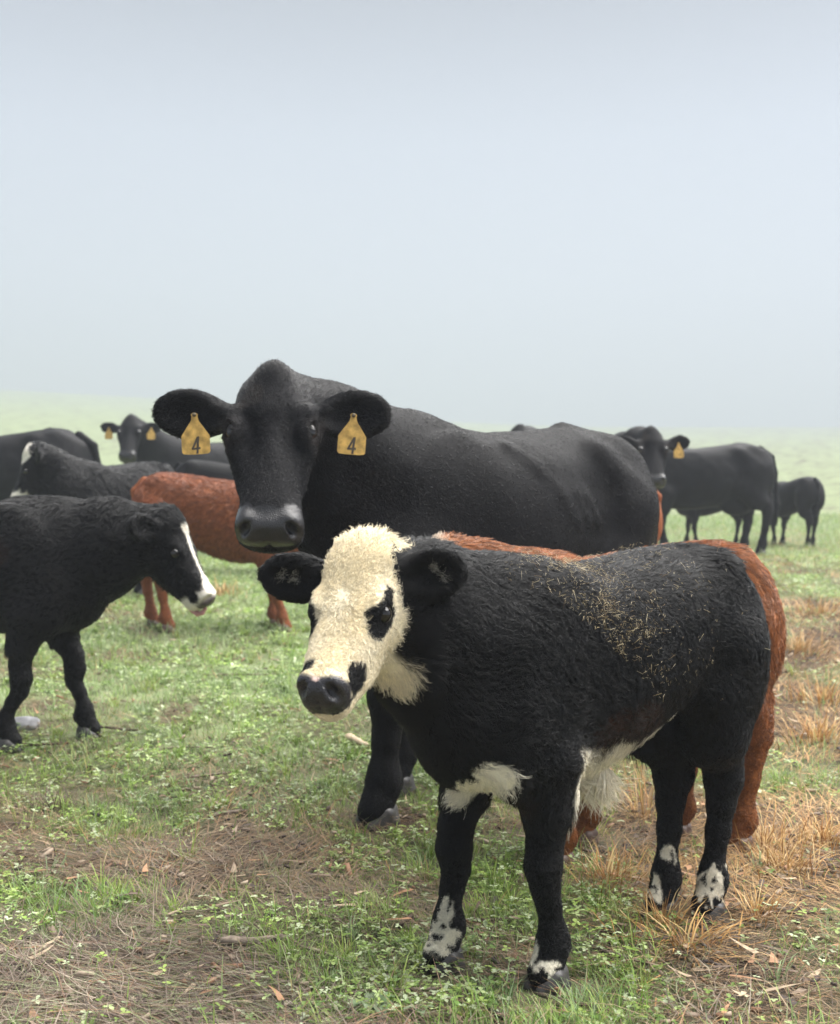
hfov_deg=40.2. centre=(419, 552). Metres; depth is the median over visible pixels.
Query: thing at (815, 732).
grass tuft
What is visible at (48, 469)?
calf
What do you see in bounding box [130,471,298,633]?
calf
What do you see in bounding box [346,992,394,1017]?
broadleaf weed
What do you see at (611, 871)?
grass tuft
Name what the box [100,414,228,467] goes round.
cow
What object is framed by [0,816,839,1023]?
matted stems
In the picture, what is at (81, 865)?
stick
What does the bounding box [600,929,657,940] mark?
stick
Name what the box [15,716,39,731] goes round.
stone
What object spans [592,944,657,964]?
stick
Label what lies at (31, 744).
stick
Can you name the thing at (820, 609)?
grass tuft
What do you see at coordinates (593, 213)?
sky
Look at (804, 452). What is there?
ground
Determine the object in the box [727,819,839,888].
grass tuft
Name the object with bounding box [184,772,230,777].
stick
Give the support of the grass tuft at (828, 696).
on the ground at (804, 452)
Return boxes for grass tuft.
[211,576,253,597]
[562,835,687,897]
[576,895,778,976]
[618,872,707,933]
[687,875,814,939]
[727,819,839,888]
[728,804,830,863]
[758,802,839,856]
[774,703,839,755]
[775,670,839,717]
[783,594,839,620]
[785,624,838,660]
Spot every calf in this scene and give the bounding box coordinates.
[0,494,216,753]
[11,441,174,596]
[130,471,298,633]
[172,460,233,562]
[255,522,771,995]
[432,530,786,872]
[656,489,662,544]
[676,507,752,542]
[770,476,824,547]
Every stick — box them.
[0,959,96,967]
[1,952,184,957]
[6,938,53,946]
[22,742,75,745]
[72,854,99,867]
[99,970,288,980]
[100,725,137,730]
[163,746,212,748]
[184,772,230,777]
[194,674,277,675]
[207,809,245,817]
[221,933,291,946]
[236,985,338,992]
[295,896,350,902]
[300,946,368,968]
[348,987,443,994]
[466,917,516,923]
[533,992,608,1010]
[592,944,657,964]
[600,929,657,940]
[726,907,824,914]
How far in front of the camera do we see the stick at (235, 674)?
5.91 m
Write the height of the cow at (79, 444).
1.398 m
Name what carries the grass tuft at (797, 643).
on the ground at (804, 452)
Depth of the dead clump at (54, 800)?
3.97 m
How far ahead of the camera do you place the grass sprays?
2.98 m
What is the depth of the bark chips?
3.04 m
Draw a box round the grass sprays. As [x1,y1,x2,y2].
[0,593,839,1023]
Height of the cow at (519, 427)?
1.406 m
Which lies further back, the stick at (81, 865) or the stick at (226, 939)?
the stick at (81, 865)
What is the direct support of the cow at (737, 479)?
on the ground at (804, 452)
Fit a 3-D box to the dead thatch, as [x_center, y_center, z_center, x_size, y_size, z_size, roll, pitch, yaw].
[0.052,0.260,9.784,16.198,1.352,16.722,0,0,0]
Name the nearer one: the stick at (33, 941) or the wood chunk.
the stick at (33, 941)
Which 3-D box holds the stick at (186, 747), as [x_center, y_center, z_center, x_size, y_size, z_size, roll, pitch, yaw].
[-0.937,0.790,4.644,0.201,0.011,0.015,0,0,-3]
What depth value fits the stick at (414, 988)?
2.34 m
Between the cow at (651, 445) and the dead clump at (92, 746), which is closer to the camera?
the dead clump at (92, 746)
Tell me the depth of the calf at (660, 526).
7.52 m
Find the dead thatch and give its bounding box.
[0,526,839,1023]
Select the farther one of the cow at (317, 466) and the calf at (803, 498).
the calf at (803, 498)
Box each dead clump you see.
[12,782,111,816]
[73,736,113,754]
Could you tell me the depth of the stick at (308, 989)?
2.34 m
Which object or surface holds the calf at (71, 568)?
on the ground at (804, 452)
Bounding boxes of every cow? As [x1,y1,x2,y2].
[0,427,101,500]
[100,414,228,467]
[151,358,659,831]
[511,424,535,430]
[614,425,690,489]
[657,442,779,555]
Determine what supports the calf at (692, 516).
on the ground at (804, 452)
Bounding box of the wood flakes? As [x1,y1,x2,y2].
[0,613,839,1023]
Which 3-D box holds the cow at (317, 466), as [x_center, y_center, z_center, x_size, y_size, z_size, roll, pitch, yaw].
[0.134,0.159,4.186,0.699,1.477,2.409,0,0,43]
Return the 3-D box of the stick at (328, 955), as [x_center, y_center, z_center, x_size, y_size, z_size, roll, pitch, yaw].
[-0.189,0.889,2.524,0.201,0.012,0.014,0,0,39]
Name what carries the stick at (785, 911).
on the ground at (804, 452)
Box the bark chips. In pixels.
[0,595,839,1023]
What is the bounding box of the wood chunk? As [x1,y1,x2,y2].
[344,733,369,747]
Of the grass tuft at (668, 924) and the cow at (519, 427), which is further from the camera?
the cow at (519, 427)
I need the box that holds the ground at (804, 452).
[0,390,839,1023]
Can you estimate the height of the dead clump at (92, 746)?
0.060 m
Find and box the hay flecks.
[490,542,774,699]
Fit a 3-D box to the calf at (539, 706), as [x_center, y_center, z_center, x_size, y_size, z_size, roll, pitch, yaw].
[0.267,0.437,2.558,1.376,0.955,0.433,0,0,-39]
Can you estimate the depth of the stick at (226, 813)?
3.81 m
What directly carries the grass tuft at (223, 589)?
on the ground at (804, 452)
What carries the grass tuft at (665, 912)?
on the ground at (804, 452)
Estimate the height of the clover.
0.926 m
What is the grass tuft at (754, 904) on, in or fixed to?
on the ground at (804, 452)
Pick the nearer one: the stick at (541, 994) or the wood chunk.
the stick at (541, 994)
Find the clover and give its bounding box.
[0,551,839,1023]
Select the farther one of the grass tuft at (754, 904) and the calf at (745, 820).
the calf at (745, 820)
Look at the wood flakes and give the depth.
2.61 m
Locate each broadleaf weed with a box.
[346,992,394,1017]
[403,1003,433,1015]
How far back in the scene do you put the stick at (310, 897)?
2.93 m
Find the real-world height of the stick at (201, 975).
0.009 m
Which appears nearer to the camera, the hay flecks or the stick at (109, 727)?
the hay flecks
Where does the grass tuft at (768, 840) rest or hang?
on the ground at (804, 452)
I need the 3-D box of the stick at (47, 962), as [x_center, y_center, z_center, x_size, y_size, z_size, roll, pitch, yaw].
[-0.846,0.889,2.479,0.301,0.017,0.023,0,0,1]
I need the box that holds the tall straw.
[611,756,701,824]
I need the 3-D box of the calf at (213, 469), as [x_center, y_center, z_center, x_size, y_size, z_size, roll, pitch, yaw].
[-1.536,-0.318,10.601,1.569,1.072,0.482,0,0,0]
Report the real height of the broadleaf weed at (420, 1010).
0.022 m
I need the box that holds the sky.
[0,0,839,426]
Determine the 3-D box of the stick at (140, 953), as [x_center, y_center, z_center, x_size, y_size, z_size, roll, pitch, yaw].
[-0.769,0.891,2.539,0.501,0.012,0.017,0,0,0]
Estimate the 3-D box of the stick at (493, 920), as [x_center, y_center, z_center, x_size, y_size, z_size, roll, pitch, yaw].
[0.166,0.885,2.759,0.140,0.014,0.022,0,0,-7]
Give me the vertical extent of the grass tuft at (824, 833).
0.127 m
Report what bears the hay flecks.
on the calf at (539, 706)
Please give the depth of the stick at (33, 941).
2.62 m

